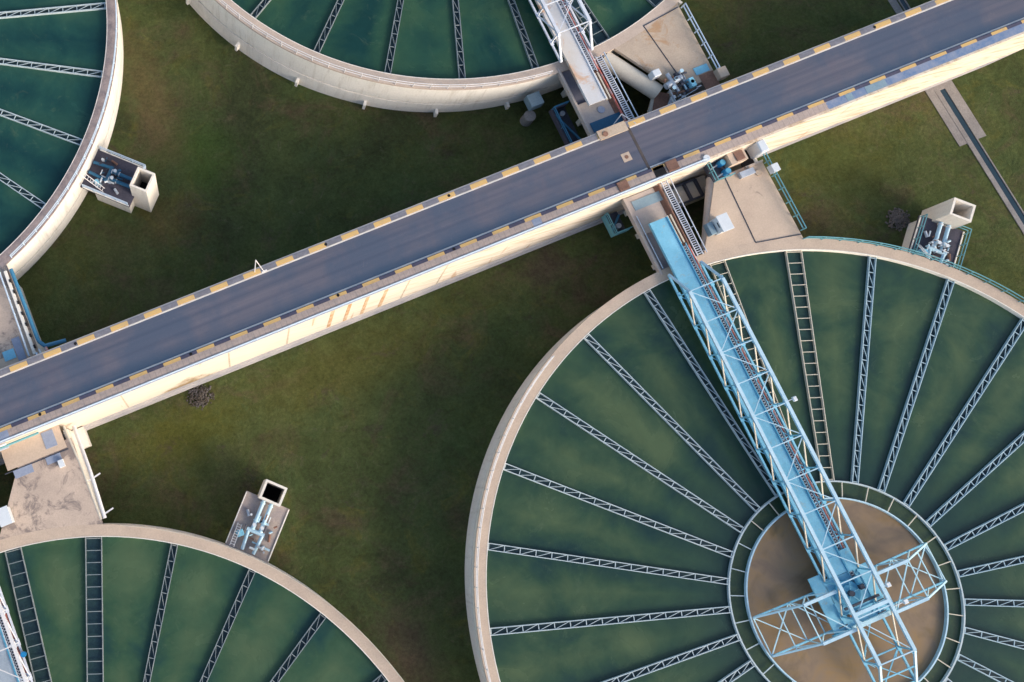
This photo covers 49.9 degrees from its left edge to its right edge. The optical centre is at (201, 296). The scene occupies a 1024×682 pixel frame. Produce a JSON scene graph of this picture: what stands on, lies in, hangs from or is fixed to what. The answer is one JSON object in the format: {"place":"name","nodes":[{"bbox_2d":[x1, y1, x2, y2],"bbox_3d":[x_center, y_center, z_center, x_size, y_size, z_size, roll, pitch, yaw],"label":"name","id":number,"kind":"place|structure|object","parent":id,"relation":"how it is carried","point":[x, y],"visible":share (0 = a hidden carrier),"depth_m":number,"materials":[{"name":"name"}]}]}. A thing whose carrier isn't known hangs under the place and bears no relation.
{"place":"outdoors","nodes":[
{"label":"outdoors","id":0,"kind":"place"},
{"bbox_2d":[63,425,113,519],"bbox_3d":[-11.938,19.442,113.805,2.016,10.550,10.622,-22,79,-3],"label":"railing","id":1,"kind":"object","parent":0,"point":[82,438],"visible":0.98,"depth_m":109.10,"materials":[{"name":"beige metal"}]},
{"bbox_2d":[0,0,1023,681],"bbox_3d":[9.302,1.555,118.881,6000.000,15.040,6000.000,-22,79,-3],"label":"ground","id":2,"kind":"structure","parent":0,"point":[366,442],"depth_m":119.01,"materials":[{"name":"green plant"}]},
{"bbox_2d":[0,264,44,358],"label":"concrete deck","id":3,"kind":"structure","parent":2,"relation":"on","point":[9,330],"depth_m":112.04,"materials":[{"name":"concrete"}]},
{"bbox_2d":[2,348,15,361],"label":"cover sheet","id":4,"kind":"object","parent":3,"relation":"on","point":[9,354],"visible":1,"depth_m":111.17,"materials":[{"name":"paint"}]},
{"bbox_2d":[0,272,30,356],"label":"railing","id":5,"kind":"object","parent":3,"relation":"on","point":[19,328],"visible":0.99,"depth_m":111.14,"materials":[{"name":"metal"}]},
{"bbox_2d":[11,336,26,360],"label":"cover sheet","id":6,"kind":"object","parent":3,"relation":"on","point":[18,348],"visible":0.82,"depth_m":111.28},
{"bbox_2d":[4,271,35,354],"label":"parapet wall","id":7,"kind":"structure","parent":3,"relation":"on","point":[21,314],"depth_m":111.57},
{"bbox_2d":[0,345,39,368],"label":"landing slab","id":8,"kind":"structure","parent":3,"relation":"on","point":[3,363],"depth_m":111.14,"materials":[{"name":"concrete"}]},
{"bbox_2d":[9,268,65,346],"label":"blue pipe","id":9,"kind":"object","parent":3,"relation":"attached to","point":[27,312],"visible":0.97,"depth_m":111.53,"materials":[{"name":"metal"}]},
{"bbox_2d":[0,429,102,539],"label":"concrete deck","id":10,"kind":"structure","parent":2,"relation":"on","point":[43,495],"depth_m":108.19,"materials":[{"name":"concrete"}]},
{"bbox_2d":[0,505,14,526],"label":"electric cabinet","id":11,"kind":"object","parent":10,"relation":"on","point":[6,517],"visible":1,"depth_m":105.92,"materials":[{"name":"metal"}]},
{"bbox_2d":[13,464,33,478],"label":"cover sheet","id":12,"kind":"object","parent":10,"relation":"on","point":[23,471],"visible":1,"depth_m":108.69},
{"bbox_2d":[1,425,66,470],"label":"landing slab","id":13,"kind":"structure","parent":10,"relation":"on","point":[25,451],"depth_m":109.12,"materials":[{"name":"concrete"}]},
{"bbox_2d":[41,429,57,448],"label":"cover sheet","id":14,"kind":"object","parent":13,"relation":"on","point":[49,439],"visible":1,"depth_m":109.26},
{"bbox_2d":[45,453,61,464],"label":"cover sheet","id":15,"kind":"object","parent":10,"relation":"on","point":[53,458],"visible":1,"depth_m":108.91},
{"bbox_2d":[57,459,65,467],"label":"junction box","id":16,"kind":"object","parent":10,"relation":"on","point":[61,463],"visible":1,"depth_m":108.37,"materials":[{"name":"white paint"}]},
{"bbox_2d":[0,0,122,279],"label":"settling tank","id":17,"kind":"object","parent":2,"relation":"on","point":[25,258],"visible":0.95,"depth_m":117.78,"materials":[{"name":"grey concrete"}]},
{"bbox_2d":[0,0,106,253],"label":"water","id":18,"kind":"structure","parent":17,"relation":"in","point":[36,163],"depth_m":117.69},
{"bbox_2d":[9,0,116,257],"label":"railing","id":19,"kind":"object","parent":17,"relation":"on","point":[59,198],"visible":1,"depth_m":114.76,"materials":[{"name":"metal"}]},
{"bbox_2d":[81,171,104,191],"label":"ladder","id":20,"kind":"object","parent":17,"relation":"attached to","point":[92,182],"visible":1,"depth_m":116.74,"materials":[{"name":"metal"}]},
{"bbox_2d":[80,149,146,212],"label":"pump platform","id":21,"kind":"structure","parent":2,"relation":"on","point":[127,168],"depth_m":118.90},
{"bbox_2d":[82,184,127,205],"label":"railing","id":22,"kind":"object","parent":21,"relation":"on","point":[105,194],"visible":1,"depth_m":117.38,"materials":[{"name":"metal"}]},
{"bbox_2d":[88,157,131,194],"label":"pump set","id":23,"kind":"object","parent":21,"relation":"on","point":[108,177],"visible":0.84,"depth_m":118.13,"materials":[{"name":"blue paint"}]},
{"bbox_2d":[99,146,145,168],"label":"railing","id":24,"kind":"object","parent":21,"relation":"on","point":[132,160],"visible":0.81,"depth_m":118.21,"materials":[{"name":"metal"}]},
{"bbox_2d":[129,167,158,211],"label":"concrete shaft","id":25,"kind":"object","parent":2,"relation":"on","point":[145,193],"visible":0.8,"depth_m":117.05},
{"bbox_2d":[186,384,214,409],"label":"bush","id":26,"kind":"object","parent":2,"relation":"on","point":[199,396],"visible":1,"depth_m":116.71,"materials":[{"name":"brown plant"}]},
{"bbox_2d":[0,523,402,681],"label":"settling tank","id":27,"kind":"object","parent":2,"relation":"on","point":[93,534],"visible":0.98,"depth_m":106.42,"materials":[{"name":"concrete"}]},
{"bbox_2d":[0,587,32,681],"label":"truss bridge","id":28,"kind":"structure","parent":27,"relation":"on","point":[14,667],"depth_m":103.86,"materials":[{"name":"white paint"}]},
{"bbox_2d":[0,537,387,681],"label":"water","id":29,"kind":"structure","parent":27,"relation":"in","point":[273,622],"depth_m":106.14,"materials":[{"name":"liquid"}]},
{"bbox_2d":[120,525,403,681],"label":"railing","id":30,"kind":"object","parent":27,"relation":"on","point":[277,570],"visible":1,"depth_m":105.53,"materials":[{"name":"beige metal"}]},
{"bbox_2d":[225,491,289,562],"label":"pump platform","id":31,"kind":"structure","parent":2,"relation":"on","point":[252,503],"depth_m":110.43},
{"bbox_2d":[230,523,241,546],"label":"ladder","id":32,"kind":"object","parent":31,"relation":"on","point":[236,534],"visible":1,"depth_m":108.69,"materials":[{"name":"metal"}]},
{"bbox_2d":[235,500,277,554],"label":"pump set","id":33,"kind":"object","parent":31,"relation":"on","point":[260,531],"visible":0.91,"depth_m":109.70,"materials":[{"name":"white paint"}]},
{"bbox_2d":[258,479,287,506],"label":"concrete shaft","id":34,"kind":"object","parent":2,"relation":"on","point":[273,493],"visible":0.83,"depth_m":110.64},
{"bbox_2d":[186,0,682,116],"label":"settling tank","id":35,"kind":"object","parent":2,"relation":"on","point":[240,34],"visible":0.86,"depth_m":118.78,"materials":[{"name":"concrete"}]},
{"bbox_2d":[219,0,552,88],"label":"railing","id":36,"kind":"object","parent":35,"relation":"on","point":[382,77],"visible":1,"depth_m":116.07,"materials":[{"name":"metal"}]},
{"bbox_2d":[232,0,653,78],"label":"water","id":37,"kind":"structure","parent":35,"relation":"in","point":[359,34],"depth_m":118.58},
{"bbox_2d":[528,0,610,105],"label":"truss bridge","id":38,"kind":"structure","parent":35,"relation":"on","point":[574,50],"depth_m":115.86,"materials":[{"name":"white paint"}]},
{"bbox_2d":[0,0,935,370],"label":"retaining wall","id":39,"kind":"structure","parent":2,"relation":"on","point":[460,188],"depth_m":111.92,"materials":[{"name":"concrete"}]},
{"bbox_2d":[0,0,947,375],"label":"kerb","id":40,"kind":"structure","parent":39,"relation":"on","point":[442,198],"depth_m":111.82,"materials":[{"name":"grey paint"}]},
{"bbox_2d":[596,121,627,140],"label":"chamber cover","id":41,"kind":"object","parent":40,"relation":"on","point":[612,130],"visible":1,"depth_m":112.84,"materials":[{"name":"beige concrete"}]},
{"bbox_2d":[595,52,637,121],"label":"cable ladder","id":42,"kind":"object","parent":39,"relation":"attached to","point":[609,89],"visible":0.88,"depth_m":115.73,"materials":[{"name":"grey metal"}]},
{"bbox_2d":[0,32,1023,464],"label":"retaining wall","id":43,"kind":"structure","parent":2,"relation":"on","point":[316,326],"depth_m":114.89,"materials":[{"name":"paint"}]},
{"bbox_2d":[0,432,38,450],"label":"pipe bundle","id":44,"kind":"object","parent":43,"relation":"attached to","point":[3,446],"visible":1,"depth_m":107.97,"materials":[{"name":"white paint"}]},
{"bbox_2d":[0,157,708,441],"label":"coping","id":45,"kind":"object","parent":43,"relation":"on","point":[353,300],"visible":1,"depth_m":108.95,"materials":[{"name":"paint"}]},
{"bbox_2d":[4,23,1023,436],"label":"footway","id":46,"kind":"structure","parent":43,"relation":"on","point":[582,203],"depth_m":110.73,"materials":[{"name":"concrete"}]},
{"bbox_2d":[0,430,9,440],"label":"footway plate","id":47,"kind":"object","parent":46,"relation":"on","point":[4,434],"visible":1,"depth_m":107.39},
{"bbox_2d":[531,217,542,226],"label":"footway plate","id":48,"kind":"object","parent":46,"relation":"on","point":[536,221],"visible":1,"depth_m":111.08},
{"bbox_2d":[616,179,629,191],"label":"rusty cover","id":49,"kind":"object","parent":46,"relation":"on","point":[623,185],"visible":1,"depth_m":111.59,"materials":[{"name":"brown metal"}]},
{"bbox_2d":[653,165,666,176],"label":"opening grate","id":50,"kind":"object","parent":46,"relation":"on","point":[658,172],"visible":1,"depth_m":111.98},
{"bbox_2d":[664,158,679,171],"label":"rusty cover","id":51,"kind":"object","parent":46,"relation":"on","point":[672,165],"visible":1,"depth_m":111.93,"materials":[{"name":"brown metal"}]},
{"bbox_2d":[845,92,854,100],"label":"footway plate","id":52,"kind":"object","parent":46,"relation":"on","point":[849,96],"visible":1,"depth_m":113.37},
{"bbox_2d":[864,79,887,92],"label":"footway plate","id":53,"kind":"object","parent":46,"relation":"on","point":[875,86],"visible":1,"depth_m":113.57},
{"bbox_2d":[657,178,706,255],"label":"cable ladder","id":54,"kind":"object","parent":43,"relation":"attached to","point":[674,216],"visible":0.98,"depth_m":112.71,"materials":[{"name":"white metal"}]},
{"bbox_2d":[703,155,709,162],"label":"vent cap","id":55,"kind":"object","parent":43,"relation":"on","point":[705,157],"visible":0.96,"depth_m":112.08,"materials":[{"name":"white paint"}]},
{"bbox_2d":[722,148,747,167],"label":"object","id":56,"kind":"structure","parent":43,"relation":"attached to","point":[730,159],"depth_m":113.01,"materials":[{"name":"concrete"}]},
{"bbox_2d":[733,150,745,160],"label":"cover plate","id":57,"kind":"object","parent":56,"relation":"on","point":[739,155],"visible":1,"depth_m":112.83,"materials":[{"name":"brown metal"}]},
{"bbox_2d":[747,139,768,158],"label":"concrete block","id":58,"kind":"object","parent":43,"relation":"attached to","point":[756,149],"depth_m":113.03,"materials":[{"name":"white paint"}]},
{"bbox_2d":[763,152,806,230],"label":"railing","id":59,"kind":"object","parent":58,"relation":"attached to","point":[781,188],"visible":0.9,"depth_m":112.62,"materials":[{"name":"metal"}]},
{"bbox_2d":[767,162,780,173],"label":"meter box","id":60,"kind":"object","parent":59,"relation":"attached to","point":[773,168],"visible":1,"depth_m":112.83,"materials":[{"name":"white paint"}]},
{"bbox_2d":[520,91,543,126],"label":"metal box","id":61,"kind":"object","parent":2,"relation":"on","point":[534,100],"depth_m":120.33,"materials":[{"name":"metal"}]},
{"bbox_2d":[549,100,580,144],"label":"side platform","id":62,"kind":"structure","parent":2,"relation":"on","point":[563,123],"depth_m":119.21,"materials":[{"name":"metal"}]},
{"bbox_2d":[557,64,624,135],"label":"access ramp","id":63,"kind":"structure","parent":2,"relation":"on","point":[586,114],"depth_m":116.01,"materials":[{"name":"grey concrete"}]},
{"bbox_2d":[597,106,604,112],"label":"round cover","id":64,"kind":"object","parent":63,"relation":"on","point":[600,109],"visible":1,"depth_m":115.75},
{"bbox_2d":[590,112,623,132],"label":"cover sheet","id":65,"kind":"object","parent":63,"relation":"on","point":[603,123],"visible":0.8,"depth_m":115.49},
{"bbox_2d":[601,211,632,237],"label":"side platform","id":66,"kind":"structure","parent":2,"relation":"on","point":[613,224],"depth_m":116.73,"materials":[{"name":"teal paint"}]},
{"bbox_2d":[621,186,686,274],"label":"access ramp","id":67,"kind":"structure","parent":2,"relation":"on","point":[641,219],"depth_m":113.28,"materials":[{"name":"concrete"}]},
{"bbox_2d":[631,191,662,210],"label":"cover sheet","id":68,"kind":"object","parent":67,"relation":"on","point":[645,201],"visible":1,"depth_m":113.62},
{"bbox_2d":[598,3,712,110],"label":"concrete deck","id":69,"kind":"structure","parent":2,"relation":"on","point":[666,42],"depth_m":117.06,"materials":[{"name":"concrete"}]},
{"bbox_2d":[648,68,661,80],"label":"control box","id":70,"kind":"object","parent":69,"relation":"on","point":[654,74],"visible":1,"depth_m":115.54,"materials":[{"name":"white paint"}]},
{"bbox_2d":[647,92,672,112],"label":"rusty chute","id":71,"kind":"object","parent":69,"relation":"attached to","point":[659,100],"visible":0.52,"depth_m":116.89,"materials":[{"name":"brown metal"}]},
{"bbox_2d":[663,69,700,102],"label":"valve assembly","id":72,"kind":"object","parent":69,"relation":"on","point":[676,78],"visible":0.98,"depth_m":115.36,"materials":[{"name":"metal"}]},
{"bbox_2d":[693,63,709,74],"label":"cover sheet","id":73,"kind":"object","parent":69,"relation":"on","point":[701,69],"visible":1,"depth_m":116.46,"materials":[{"name":"paint"}]},
{"bbox_2d":[699,70,719,89],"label":"rust patch","id":74,"kind":"object","parent":69,"relation":"on","point":[709,80],"visible":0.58,"depth_m":116.23,"materials":[{"name":"brown metal"}]},
{"bbox_2d":[713,66,729,80],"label":"concrete block","id":75,"kind":"structure","parent":69,"relation":"on","point":[721,73],"depth_m":115.55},
{"bbox_2d":[681,3,719,68],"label":"railing","id":76,"kind":"object","parent":75,"relation":"attached to","point":[710,56],"visible":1,"depth_m":116.43,"materials":[{"name":"metal"}]},
{"bbox_2d":[663,175,705,210],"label":"basin","id":77,"kind":"object","parent":2,"relation":"on","point":[691,191],"visible":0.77,"depth_m":117.36,"materials":[{"name":"paint"}]},
{"bbox_2d":[465,238,1023,681],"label":"settling tank","id":78,"kind":"object","parent":2,"relation":"on","point":[562,348],"visible":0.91,"depth_m":109.02,"materials":[{"name":"concrete"}]},
{"bbox_2d":[475,356,553,681],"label":"rim","id":79,"kind":"object","parent":78,"relation":"on","point":[500,448],"visible":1,"depth_m":106.41,"materials":[{"name":"white paint"}]},
{"bbox_2d":[487,251,1023,681],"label":"water","id":80,"kind":"structure","parent":78,"relation":"in","point":[587,384],"depth_m":108.51,"materials":[{"name":"liquid"}]},
{"bbox_2d":[648,214,917,681],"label":"truss bridge","id":81,"kind":"structure","parent":78,"relation":"on","point":[857,598],"depth_m":106.08,"materials":[{"name":"paint"}]},
{"bbox_2d":[753,590,857,656],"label":"rake arm","id":82,"kind":"object","parent":81,"relation":"attached to","point":[810,603],"visible":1,"depth_m":103.30},
{"bbox_2d":[832,610,890,636],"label":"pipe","id":83,"kind":"object","parent":81,"relation":"on","point":[880,616],"visible":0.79,"depth_m":102.31,"materials":[{"name":"metal"}]},
{"bbox_2d":[895,598,908,605],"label":"flood lamp","id":84,"kind":"object","parent":81,"relation":"attached to","point":[905,601],"visible":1,"depth_m":101.59,"materials":[{"name":"metal"}]},
{"bbox_2d":[874,542,946,612],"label":"rake arm","id":85,"kind":"object","parent":81,"relation":"attached to","point":[920,600],"visible":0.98,"depth_m":104.06},
{"bbox_2d":[727,480,965,681],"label":"feed well","id":86,"kind":"object","parent":78,"relation":"attached to","point":[944,633],"visible":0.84,"depth_m":105.63,"materials":[{"name":"white paint"}]},
{"bbox_2d":[748,499,943,681],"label":"muddy water","id":87,"kind":"structure","parent":86,"relation":"in","point":[782,569],"depth_m":105.55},
{"bbox_2d":[730,482,961,681],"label":"water","id":88,"kind":"structure","parent":86,"relation":"in","point":[766,515],"depth_m":106.15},
{"bbox_2d":[803,236,1023,301],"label":"railing","id":89,"kind":"object","parent":78,"relation":"on","point":[825,237],"visible":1,"depth_m":111.11,"materials":[{"name":"metal"}]},
{"bbox_2d":[701,158,802,253],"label":"concrete deck","id":90,"kind":"structure","parent":2,"relation":"on","point":[753,206],"depth_m":113.24,"materials":[{"name":"concrete"}]},
{"bbox_2d":[703,212,733,236],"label":"electric cabinet","id":91,"kind":"object","parent":90,"relation":"on","point":[719,224],"visible":1,"depth_m":111.25,"materials":[{"name":"metal"}]},
{"bbox_2d":[703,159,735,182],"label":"motor cage","id":92,"kind":"object","parent":90,"relation":"on","point":[715,171],"visible":0.98,"depth_m":113.93,"materials":[{"name":"metal"}]},
{"bbox_2d":[738,167,755,178],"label":"metal box","id":93,"kind":"object","parent":90,"relation":"on","point":[746,173],"visible":1,"depth_m":113.56,"materials":[{"name":"metal"}]},
{"bbox_2d":[740,150,754,167],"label":"dark opening","id":94,"kind":"object","parent":90,"relation":"on","point":[749,161],"visible":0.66,"depth_m":114.76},
{"bbox_2d":[745,160,762,167],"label":"kerb","id":95,"kind":"structure","parent":90,"relation":"on","point":[752,164],"depth_m":114.02,"materials":[{"name":"concrete"}]},
{"bbox_2d":[888,0,902,13],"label":"path strip","id":96,"kind":"object","parent":2,"relation":"on","point":[895,5],"depth_m":124.33,"materials":[{"name":"concrete"}]},
{"bbox_2d":[885,207,910,230],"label":"bush","id":97,"kind":"object","parent":2,"relation":"on","point":[894,216],"visible":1,"depth_m":118.11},
{"bbox_2d":[898,0,910,10],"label":"drain channel","id":98,"kind":"object","parent":2,"relation":"on","point":[904,4],"depth_m":124.33,"materials":[{"name":"concrete"}]},
{"bbox_2d":[901,215,964,266],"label":"pump platform","id":99,"kind":"structure","parent":2,"relation":"on","point":[955,236],"depth_m":115.41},
{"bbox_2d":[910,214,927,254],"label":"railing","id":100,"kind":"object","parent":99,"relation":"on","point":[926,215],"visible":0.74,"depth_m":114.55,"materials":[{"name":"metal"}]},
{"bbox_2d":[915,222,951,265],"bbox_3d":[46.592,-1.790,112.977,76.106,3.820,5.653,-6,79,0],"label":"pump set","id":101,"kind":"object","parent":99,"relation":"on","point":[943,244],"visible":0.85,"depth_m":114.52,"materials":[{"name":"white paint"}]},
{"bbox_2d":[916,243,930,256],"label":"ladder","id":102,"kind":"object","parent":101,"relation":"attached to","point":[921,247],"visible":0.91,"depth_m":113.67,"materials":[{"name":"metal"}]},
{"bbox_2d":[953,226,971,269],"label":"railing","id":103,"kind":"object","parent":99,"relation":"on","point":[961,254],"visible":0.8,"depth_m":114.21,"materials":[{"name":"metal"}]},
{"bbox_2d":[921,197,975,228],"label":"concrete shaft","id":104,"kind":"object","parent":2,"relation":"on","point":[954,212],"visible":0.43,"depth_m":114.06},
{"bbox_2d":[925,80,1023,233],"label":"drain channel","id":105,"kind":"object","parent":2,"relation":"on","point":[955,113],"visible":1,"depth_m":120.41,"materials":[{"name":"concrete"}]},
{"bbox_2d":[0,0,1023,427],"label":"road","id":106,"kind":"structure","parent":0,"point":[400,242],"depth_m":111.64,"materials":[{"name":"asphalt"}]},
{"bbox_2d":[0,0,951,377],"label":"edge line","id":107,"kind":"object","parent":106,"relation":"on","point":[466,192],"visible":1,"depth_m":111.92,"materials":[{"name":"white paint"}]},
{"bbox_2d":[0,20,1023,431],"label":"kerb","id":108,"kind":"structure","parent":106,"relation":"on","point":[508,226],"depth_m":110.91,"materials":[{"name":"yellow paint"}]},
{"bbox_2d":[0,17,1023,427],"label":"edge line","id":109,"kind":"object","parent":106,"relation":"on","point":[508,223],"visible":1,"depth_m":111.15,"materials":[{"name":"white paint"}]},
{"bbox_2d":[620,151,631,162],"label":"manhole cover","id":110,"kind":"object","parent":106,"relation":"on","point":[626,156],"visible":1,"depth_m":112.49,"materials":[{"name":"concrete"}]},
{"bbox_2d":[628,127,650,168],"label":"expansion joint","id":111,"kind":"object","parent":106,"relation":"on","point":[638,148],"visible":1,"depth_m":112.68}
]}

